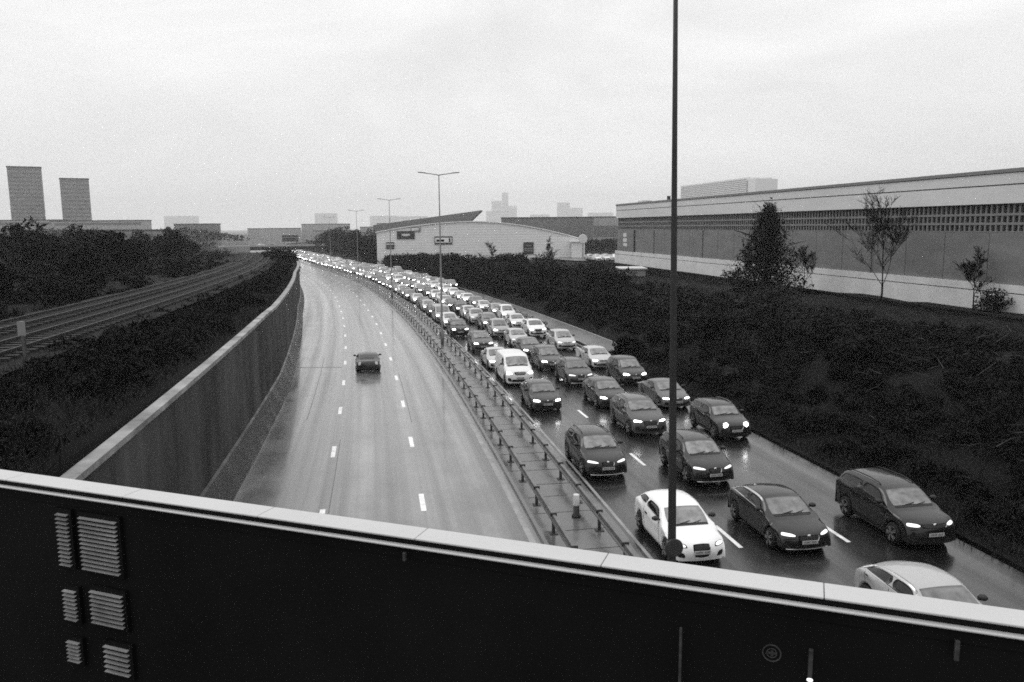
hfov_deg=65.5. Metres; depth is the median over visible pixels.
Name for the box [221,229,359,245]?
distant ground
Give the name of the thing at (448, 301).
car
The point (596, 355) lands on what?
car
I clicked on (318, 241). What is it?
round tree
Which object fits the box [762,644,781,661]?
ring emblem
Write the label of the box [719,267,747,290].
shrub
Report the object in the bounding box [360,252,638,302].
bank scrub
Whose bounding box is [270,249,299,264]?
round bush
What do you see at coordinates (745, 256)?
bare tree
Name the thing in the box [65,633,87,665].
slatted vent
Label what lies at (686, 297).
round bush
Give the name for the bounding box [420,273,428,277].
car
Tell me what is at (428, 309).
car
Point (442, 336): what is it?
lamp column
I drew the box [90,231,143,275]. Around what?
leafy tree
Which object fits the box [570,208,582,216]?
skyline tower
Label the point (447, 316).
car
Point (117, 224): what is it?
terrace
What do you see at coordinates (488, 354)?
car
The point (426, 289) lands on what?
car
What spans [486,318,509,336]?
car
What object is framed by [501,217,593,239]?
apartment block
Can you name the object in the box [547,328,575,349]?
car
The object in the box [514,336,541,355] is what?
car
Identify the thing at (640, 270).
flat roofed hut
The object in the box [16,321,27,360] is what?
marker post
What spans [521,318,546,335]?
car
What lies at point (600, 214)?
skyline tower
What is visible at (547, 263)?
round bush
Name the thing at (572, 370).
car
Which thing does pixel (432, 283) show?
car
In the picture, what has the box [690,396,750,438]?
car
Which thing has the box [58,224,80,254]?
leafy tree
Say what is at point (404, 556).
girder fitting
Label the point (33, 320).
railway track
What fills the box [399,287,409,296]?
car
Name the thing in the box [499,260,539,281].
round bush
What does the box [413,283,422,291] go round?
car
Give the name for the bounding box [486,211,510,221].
skyline tower
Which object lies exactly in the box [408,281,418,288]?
car
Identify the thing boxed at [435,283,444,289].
car
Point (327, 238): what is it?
round tree
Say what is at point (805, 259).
bare tree
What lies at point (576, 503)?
marker bollard
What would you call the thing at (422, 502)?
lane marking
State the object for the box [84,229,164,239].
house
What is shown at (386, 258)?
round bush
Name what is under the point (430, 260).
round bush
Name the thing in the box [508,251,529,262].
round bush
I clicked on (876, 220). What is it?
bare tree
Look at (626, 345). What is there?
round bush
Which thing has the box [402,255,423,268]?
round bush
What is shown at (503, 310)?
car
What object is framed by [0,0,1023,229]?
sky
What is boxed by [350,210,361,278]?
lamp column
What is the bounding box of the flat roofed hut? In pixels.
[616,266,647,275]
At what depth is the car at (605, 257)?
228.36 m
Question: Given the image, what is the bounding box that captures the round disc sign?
[579,234,586,257]
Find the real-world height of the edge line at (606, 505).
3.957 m
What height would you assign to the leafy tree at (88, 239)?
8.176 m
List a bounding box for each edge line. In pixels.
[300,262,535,542]
[361,278,652,558]
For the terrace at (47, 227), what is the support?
on the ground at (80, 448)
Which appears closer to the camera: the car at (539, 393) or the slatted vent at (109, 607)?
the slatted vent at (109, 607)
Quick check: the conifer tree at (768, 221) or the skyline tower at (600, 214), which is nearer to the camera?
the conifer tree at (768, 221)
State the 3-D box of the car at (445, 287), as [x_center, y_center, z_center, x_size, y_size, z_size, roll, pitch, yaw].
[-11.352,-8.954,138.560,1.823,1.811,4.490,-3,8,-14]
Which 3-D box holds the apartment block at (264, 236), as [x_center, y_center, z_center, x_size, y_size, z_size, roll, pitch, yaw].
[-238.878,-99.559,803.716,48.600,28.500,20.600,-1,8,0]
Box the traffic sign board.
[282,235,297,244]
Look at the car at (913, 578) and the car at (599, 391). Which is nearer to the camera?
the car at (913, 578)
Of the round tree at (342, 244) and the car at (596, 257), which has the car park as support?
the car at (596, 257)
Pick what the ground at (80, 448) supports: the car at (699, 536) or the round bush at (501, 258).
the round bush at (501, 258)
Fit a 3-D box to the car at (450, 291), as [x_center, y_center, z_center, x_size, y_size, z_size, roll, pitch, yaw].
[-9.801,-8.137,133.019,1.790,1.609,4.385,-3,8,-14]
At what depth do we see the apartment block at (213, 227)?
633.51 m
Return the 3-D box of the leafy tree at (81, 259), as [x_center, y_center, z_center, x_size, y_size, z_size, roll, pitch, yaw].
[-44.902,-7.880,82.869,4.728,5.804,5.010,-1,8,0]
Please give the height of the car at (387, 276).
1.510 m
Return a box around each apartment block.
[174,223,221,245]
[247,228,301,245]
[301,224,349,242]
[313,230,352,240]
[360,227,372,237]
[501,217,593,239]
[592,216,617,242]
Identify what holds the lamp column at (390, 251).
on the median
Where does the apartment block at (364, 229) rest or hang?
on the distant ground at (235, 242)
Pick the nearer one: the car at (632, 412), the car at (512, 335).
the car at (632, 412)
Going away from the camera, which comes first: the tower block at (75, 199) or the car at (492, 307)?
the car at (492, 307)
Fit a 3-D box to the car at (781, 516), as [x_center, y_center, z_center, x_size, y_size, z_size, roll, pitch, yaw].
[8.917,5.748,26.841,2.158,1.437,4.364,-2,8,-9]
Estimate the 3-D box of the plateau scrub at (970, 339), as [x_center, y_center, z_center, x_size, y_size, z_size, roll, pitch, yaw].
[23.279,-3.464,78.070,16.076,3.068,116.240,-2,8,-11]
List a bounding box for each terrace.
[0,219,65,235]
[51,220,151,233]
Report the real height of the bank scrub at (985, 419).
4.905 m
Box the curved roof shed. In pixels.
[375,221,586,263]
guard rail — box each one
[311,263,577,548]
[315,263,637,556]
[458,289,547,327]
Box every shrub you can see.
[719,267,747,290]
[973,285,1014,312]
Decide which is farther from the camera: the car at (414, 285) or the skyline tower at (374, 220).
the skyline tower at (374, 220)
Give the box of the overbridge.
[218,244,325,253]
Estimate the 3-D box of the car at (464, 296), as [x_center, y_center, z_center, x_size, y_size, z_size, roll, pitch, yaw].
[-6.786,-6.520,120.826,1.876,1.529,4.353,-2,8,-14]
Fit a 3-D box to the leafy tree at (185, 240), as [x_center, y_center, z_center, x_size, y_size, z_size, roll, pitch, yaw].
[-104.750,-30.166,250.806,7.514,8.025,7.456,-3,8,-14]
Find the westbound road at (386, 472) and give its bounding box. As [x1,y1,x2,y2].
[233,250,542,543]
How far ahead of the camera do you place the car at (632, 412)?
40.48 m
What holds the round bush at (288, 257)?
on the ground at (80, 448)
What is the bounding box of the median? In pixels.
[268,250,644,557]
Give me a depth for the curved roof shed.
262.86 m
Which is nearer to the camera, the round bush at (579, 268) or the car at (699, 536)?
the car at (699, 536)
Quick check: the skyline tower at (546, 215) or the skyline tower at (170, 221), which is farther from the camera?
the skyline tower at (546, 215)
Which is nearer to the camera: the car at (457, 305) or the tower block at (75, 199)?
the car at (457, 305)
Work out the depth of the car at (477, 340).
69.60 m
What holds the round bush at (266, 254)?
on the ground at (80, 448)
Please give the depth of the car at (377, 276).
175.63 m
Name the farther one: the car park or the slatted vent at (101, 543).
the car park
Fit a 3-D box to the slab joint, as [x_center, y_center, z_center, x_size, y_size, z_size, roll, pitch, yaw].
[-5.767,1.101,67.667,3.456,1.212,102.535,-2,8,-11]
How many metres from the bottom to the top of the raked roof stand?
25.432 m
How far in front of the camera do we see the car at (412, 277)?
172.97 m
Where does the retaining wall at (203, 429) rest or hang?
on the ground at (80, 448)
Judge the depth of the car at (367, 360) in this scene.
59.49 m
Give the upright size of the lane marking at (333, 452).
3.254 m
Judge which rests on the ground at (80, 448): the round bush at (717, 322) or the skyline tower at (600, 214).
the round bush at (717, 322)
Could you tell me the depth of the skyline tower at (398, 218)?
6739.86 m
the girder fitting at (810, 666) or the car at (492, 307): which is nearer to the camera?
the girder fitting at (810, 666)
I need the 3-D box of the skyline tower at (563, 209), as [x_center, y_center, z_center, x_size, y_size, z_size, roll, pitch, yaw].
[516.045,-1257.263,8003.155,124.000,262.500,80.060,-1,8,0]
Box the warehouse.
[615,167,1023,313]
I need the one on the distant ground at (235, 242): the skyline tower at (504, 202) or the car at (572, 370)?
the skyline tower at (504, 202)
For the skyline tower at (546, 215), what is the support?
on the distant ground at (235, 242)
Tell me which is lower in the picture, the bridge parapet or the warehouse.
the bridge parapet
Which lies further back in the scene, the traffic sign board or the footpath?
the traffic sign board
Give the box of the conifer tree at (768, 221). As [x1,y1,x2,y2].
[724,197,813,293]
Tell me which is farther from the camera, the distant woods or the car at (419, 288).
the distant woods
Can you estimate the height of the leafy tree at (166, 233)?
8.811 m
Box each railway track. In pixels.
[0,252,252,336]
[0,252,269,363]
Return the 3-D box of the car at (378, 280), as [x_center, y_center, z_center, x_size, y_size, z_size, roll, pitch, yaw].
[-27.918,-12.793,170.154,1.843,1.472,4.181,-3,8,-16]
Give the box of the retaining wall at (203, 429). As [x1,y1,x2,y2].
[60,261,303,500]
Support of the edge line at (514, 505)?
on the westbound road at (386, 472)
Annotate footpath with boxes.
[466,291,616,350]
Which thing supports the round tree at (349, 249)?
on the ground at (80, 448)
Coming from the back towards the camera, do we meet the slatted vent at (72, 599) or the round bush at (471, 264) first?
the round bush at (471, 264)
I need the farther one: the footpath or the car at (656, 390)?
the footpath
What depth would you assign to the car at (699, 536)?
25.15 m
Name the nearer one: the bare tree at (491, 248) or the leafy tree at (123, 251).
the leafy tree at (123, 251)
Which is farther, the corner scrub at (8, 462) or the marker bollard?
the marker bollard
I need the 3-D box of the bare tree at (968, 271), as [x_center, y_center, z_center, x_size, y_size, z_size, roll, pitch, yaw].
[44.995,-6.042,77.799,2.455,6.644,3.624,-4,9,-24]
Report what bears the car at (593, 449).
on the eastbound road at (752, 458)
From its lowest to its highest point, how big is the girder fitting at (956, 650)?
0.055 m
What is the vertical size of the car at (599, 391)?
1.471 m
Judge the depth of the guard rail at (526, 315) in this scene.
96.92 m
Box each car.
[353,352,381,371]
[366,273,374,279]
[374,275,382,282]
[376,278,384,283]
[384,274,390,279]
[387,281,397,289]
[396,284,406,294]
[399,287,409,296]
[403,280,410,286]
[403,289,414,299]
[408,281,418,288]
[410,275,418,280]
[410,293,422,302]
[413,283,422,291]
[416,284,425,292]
[416,296,428,306]
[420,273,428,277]
[420,299,435,310]
[423,286,433,295]
[425,303,437,315]
[428,281,438,288]
[429,289,439,299]
[434,292,446,302]
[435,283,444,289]
[438,295,450,303]
[439,312,458,327]
[442,284,451,292]
[444,298,456,307]
[445,279,457,287]
[446,287,458,296]
[446,318,468,336]
[452,300,468,312]
[453,290,464,299]
[459,293,472,302]
[459,305,473,317]
[465,307,484,322]
[467,330,493,351]
[468,296,482,305]
[474,300,490,309]
[477,311,498,329]
[481,347,503,368]
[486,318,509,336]
[487,303,500,313]
[496,304,515,318]
[504,327,527,345]
[505,313,525,327]
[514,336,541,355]
[520,378,561,410]
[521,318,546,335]
[530,344,562,369]
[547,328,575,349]
[555,356,592,384]
[565,423,626,475]
[579,345,610,367]
[582,376,624,406]
[584,254,592,258]
[591,255,601,259]
[600,255,610,259]
[606,355,646,383]
[610,392,666,434]
[635,489,724,560]
[638,378,690,407]
[659,428,733,482]
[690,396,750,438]
[728,483,830,549]
[835,467,955,544]
[854,560,987,604]
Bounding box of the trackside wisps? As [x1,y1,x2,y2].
[0,260,278,391]
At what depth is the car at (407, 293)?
127.57 m
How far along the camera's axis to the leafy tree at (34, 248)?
106.07 m
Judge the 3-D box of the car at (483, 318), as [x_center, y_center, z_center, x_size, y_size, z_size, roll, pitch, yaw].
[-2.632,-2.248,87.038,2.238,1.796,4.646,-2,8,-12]
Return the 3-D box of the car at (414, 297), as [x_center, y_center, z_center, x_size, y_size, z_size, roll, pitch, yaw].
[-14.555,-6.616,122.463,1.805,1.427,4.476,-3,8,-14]
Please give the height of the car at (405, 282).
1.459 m
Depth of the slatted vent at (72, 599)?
3.19 m
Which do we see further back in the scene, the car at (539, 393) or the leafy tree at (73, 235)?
the leafy tree at (73, 235)
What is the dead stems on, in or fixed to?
on the ground at (80, 448)
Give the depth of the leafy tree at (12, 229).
125.36 m
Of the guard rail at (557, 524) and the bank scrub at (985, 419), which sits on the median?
the guard rail at (557, 524)
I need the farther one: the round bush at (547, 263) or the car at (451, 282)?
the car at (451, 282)
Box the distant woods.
[0,226,616,251]
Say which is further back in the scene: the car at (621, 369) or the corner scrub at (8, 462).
the car at (621, 369)
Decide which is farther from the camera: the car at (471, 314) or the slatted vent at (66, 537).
the car at (471, 314)
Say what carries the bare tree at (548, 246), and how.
on the ground at (80, 448)
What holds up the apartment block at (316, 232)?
on the distant ground at (235, 242)
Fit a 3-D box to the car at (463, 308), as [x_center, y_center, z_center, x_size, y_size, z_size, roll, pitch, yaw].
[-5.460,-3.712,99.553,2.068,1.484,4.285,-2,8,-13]
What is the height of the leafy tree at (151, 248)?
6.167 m
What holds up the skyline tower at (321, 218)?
on the distant ground at (235, 242)
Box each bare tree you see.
[485,242,496,256]
[542,236,560,260]
[740,239,763,292]
[787,245,818,292]
[823,186,918,298]
[953,245,994,309]
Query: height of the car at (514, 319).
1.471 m
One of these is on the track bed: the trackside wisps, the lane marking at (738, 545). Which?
the trackside wisps
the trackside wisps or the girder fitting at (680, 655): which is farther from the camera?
the trackside wisps
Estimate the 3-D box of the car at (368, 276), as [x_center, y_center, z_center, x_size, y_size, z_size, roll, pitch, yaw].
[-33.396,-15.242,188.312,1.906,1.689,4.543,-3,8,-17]
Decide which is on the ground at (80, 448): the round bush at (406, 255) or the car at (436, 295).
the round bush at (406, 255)
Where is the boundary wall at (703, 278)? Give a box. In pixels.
[586,259,1023,322]
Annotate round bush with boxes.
[259,245,296,256]
[269,249,300,274]
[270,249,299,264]
[382,254,401,264]
[402,253,416,259]
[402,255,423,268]
[419,254,444,266]
[441,252,467,266]
[459,253,487,271]
[481,254,517,269]
[492,253,516,261]
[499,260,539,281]
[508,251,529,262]
[530,253,567,270]
[564,260,604,281]
[611,334,648,355]
[650,286,710,312]
[687,306,752,339]
[743,281,807,318]
[791,301,863,348]
[822,334,892,378]
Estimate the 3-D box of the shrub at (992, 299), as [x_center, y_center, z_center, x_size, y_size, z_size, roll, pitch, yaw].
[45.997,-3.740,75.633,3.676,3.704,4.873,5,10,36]
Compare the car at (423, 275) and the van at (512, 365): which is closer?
the van at (512, 365)
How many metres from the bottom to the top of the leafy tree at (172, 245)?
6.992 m
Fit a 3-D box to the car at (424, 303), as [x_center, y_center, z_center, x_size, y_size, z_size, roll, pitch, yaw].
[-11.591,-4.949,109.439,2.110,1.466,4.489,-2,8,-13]
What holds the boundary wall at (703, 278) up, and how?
on the ground at (80, 448)
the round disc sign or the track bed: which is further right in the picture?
the round disc sign
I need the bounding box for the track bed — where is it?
[0,252,276,375]
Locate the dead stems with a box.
[563,279,1023,460]
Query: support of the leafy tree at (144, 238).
on the ground at (80, 448)
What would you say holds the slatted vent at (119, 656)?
attached to the bridge parapet
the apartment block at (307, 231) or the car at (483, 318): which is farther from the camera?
the apartment block at (307, 231)
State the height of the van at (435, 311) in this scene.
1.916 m
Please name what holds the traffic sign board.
on the overbridge
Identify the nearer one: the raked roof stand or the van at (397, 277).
the van at (397, 277)
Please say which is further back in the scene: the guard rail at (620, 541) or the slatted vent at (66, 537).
the guard rail at (620, 541)
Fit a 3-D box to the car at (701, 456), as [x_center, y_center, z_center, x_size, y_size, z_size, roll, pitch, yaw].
[7.719,4.767,33.633,2.190,1.632,4.403,-2,8,-9]
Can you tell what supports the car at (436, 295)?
on the eastbound road at (752, 458)
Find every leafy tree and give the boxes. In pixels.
[0,216,65,268]
[0,222,30,269]
[0,262,19,300]
[54,239,101,279]
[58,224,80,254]
[61,224,94,257]
[77,226,111,256]
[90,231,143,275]
[129,229,144,240]
[133,233,151,250]
[145,236,169,258]
[152,226,181,239]
[153,232,186,262]
[180,235,188,243]
[183,240,200,254]
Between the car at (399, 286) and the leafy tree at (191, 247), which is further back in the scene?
the leafy tree at (191, 247)
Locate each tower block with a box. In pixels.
[6,166,45,219]
[59,178,91,219]
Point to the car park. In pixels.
(571, 258)
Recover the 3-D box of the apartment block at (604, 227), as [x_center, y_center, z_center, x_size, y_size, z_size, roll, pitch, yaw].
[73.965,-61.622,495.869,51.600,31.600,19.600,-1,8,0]
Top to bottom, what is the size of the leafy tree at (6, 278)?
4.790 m
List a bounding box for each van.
[393,274,403,282]
[431,303,451,321]
[495,349,532,384]
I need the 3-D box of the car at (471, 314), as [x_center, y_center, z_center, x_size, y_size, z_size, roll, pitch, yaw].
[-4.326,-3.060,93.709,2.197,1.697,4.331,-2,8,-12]
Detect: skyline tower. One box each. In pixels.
[164,216,198,228]
[314,213,337,223]
[370,216,388,226]
[390,216,427,222]
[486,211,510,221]
[492,201,501,221]
[502,193,507,216]
[508,206,516,216]
[530,214,549,216]
[557,202,569,216]
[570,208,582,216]
[588,212,612,216]
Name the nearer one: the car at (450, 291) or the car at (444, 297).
the car at (444, 297)
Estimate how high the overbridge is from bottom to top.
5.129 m
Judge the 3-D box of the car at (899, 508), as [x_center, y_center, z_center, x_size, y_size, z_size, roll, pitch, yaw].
[12.965,5.534,27.143,2.204,1.711,4.504,-2,8,-9]
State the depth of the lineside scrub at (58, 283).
78.97 m
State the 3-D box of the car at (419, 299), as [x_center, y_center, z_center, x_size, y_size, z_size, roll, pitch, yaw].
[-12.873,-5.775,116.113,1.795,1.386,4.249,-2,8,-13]
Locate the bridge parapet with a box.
[0,469,1023,681]
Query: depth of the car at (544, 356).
60.20 m
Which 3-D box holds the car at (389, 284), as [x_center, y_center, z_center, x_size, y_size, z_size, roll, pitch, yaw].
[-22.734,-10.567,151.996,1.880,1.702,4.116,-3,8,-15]
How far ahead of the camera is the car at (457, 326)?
80.11 m
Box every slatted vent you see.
[54,506,78,569]
[61,582,84,624]
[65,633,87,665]
[77,510,126,578]
[88,583,131,632]
[103,637,136,680]
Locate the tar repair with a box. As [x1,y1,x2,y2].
[297,357,678,512]
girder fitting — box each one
[402,552,406,560]
[678,627,682,681]
[807,648,812,681]
[953,639,959,661]
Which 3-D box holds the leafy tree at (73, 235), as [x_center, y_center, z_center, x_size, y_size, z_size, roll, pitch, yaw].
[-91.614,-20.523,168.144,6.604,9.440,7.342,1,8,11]
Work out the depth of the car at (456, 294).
126.17 m
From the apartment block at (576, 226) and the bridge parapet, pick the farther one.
the apartment block at (576, 226)
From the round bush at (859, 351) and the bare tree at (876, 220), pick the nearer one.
the round bush at (859, 351)
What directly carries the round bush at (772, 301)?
on the ground at (80, 448)
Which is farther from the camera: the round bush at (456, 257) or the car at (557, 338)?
the round bush at (456, 257)
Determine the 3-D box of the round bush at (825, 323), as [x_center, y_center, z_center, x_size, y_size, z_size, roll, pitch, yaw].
[21.629,-0.778,54.549,4.840,3.971,4.865,-1,8,0]
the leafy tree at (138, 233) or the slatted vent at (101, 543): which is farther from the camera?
the leafy tree at (138, 233)
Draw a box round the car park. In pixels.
[546,254,611,260]
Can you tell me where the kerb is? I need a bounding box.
[458,287,614,342]
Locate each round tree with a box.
[313,231,331,251]
[319,227,346,253]
[329,225,349,255]
[345,228,364,259]
[350,229,376,261]
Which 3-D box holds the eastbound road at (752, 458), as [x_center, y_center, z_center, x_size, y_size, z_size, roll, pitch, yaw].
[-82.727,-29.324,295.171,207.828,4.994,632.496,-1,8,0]
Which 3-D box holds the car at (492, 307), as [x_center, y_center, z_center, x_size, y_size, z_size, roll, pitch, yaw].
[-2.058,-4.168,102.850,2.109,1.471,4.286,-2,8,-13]
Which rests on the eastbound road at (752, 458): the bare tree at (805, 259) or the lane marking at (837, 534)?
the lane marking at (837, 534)
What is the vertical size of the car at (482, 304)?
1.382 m
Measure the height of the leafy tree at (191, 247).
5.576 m
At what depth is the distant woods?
470.80 m
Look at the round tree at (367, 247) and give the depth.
283.54 m
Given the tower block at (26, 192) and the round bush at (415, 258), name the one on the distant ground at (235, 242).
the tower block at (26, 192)
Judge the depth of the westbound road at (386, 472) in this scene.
40.02 m
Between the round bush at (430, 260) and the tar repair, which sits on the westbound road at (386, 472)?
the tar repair
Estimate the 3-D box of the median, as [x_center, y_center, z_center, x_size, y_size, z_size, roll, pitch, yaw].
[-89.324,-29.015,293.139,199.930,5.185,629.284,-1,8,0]
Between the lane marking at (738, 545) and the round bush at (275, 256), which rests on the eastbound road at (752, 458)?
the lane marking at (738, 545)
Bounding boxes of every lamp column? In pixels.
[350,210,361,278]
[377,198,400,298]
[418,172,459,344]
[665,0,682,561]
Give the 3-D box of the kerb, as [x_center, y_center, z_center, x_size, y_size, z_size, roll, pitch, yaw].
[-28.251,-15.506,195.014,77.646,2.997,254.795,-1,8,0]
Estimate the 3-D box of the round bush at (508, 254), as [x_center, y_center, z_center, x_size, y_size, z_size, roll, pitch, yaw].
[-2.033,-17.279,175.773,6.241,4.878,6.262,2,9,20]
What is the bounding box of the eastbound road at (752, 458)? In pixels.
[298,258,1023,609]
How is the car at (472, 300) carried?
on the eastbound road at (752, 458)
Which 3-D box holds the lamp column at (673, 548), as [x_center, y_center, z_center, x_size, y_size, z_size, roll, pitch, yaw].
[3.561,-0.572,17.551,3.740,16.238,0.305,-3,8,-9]
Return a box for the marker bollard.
[572,493,580,517]
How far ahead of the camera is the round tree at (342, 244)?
346.28 m
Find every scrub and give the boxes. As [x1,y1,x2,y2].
[0,248,235,316]
[0,259,294,459]
[0,431,65,474]
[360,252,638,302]
[525,282,1023,554]
[585,278,1023,382]
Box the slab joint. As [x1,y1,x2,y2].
[408,305,618,548]
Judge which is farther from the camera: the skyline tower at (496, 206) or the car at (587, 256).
the skyline tower at (496, 206)
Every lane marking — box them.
[319,287,346,513]
[342,284,426,510]
[494,345,742,547]
[825,525,849,541]
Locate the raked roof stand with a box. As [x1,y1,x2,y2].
[373,210,481,238]
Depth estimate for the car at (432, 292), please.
128.18 m
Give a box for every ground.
[0,242,1023,557]
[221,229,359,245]

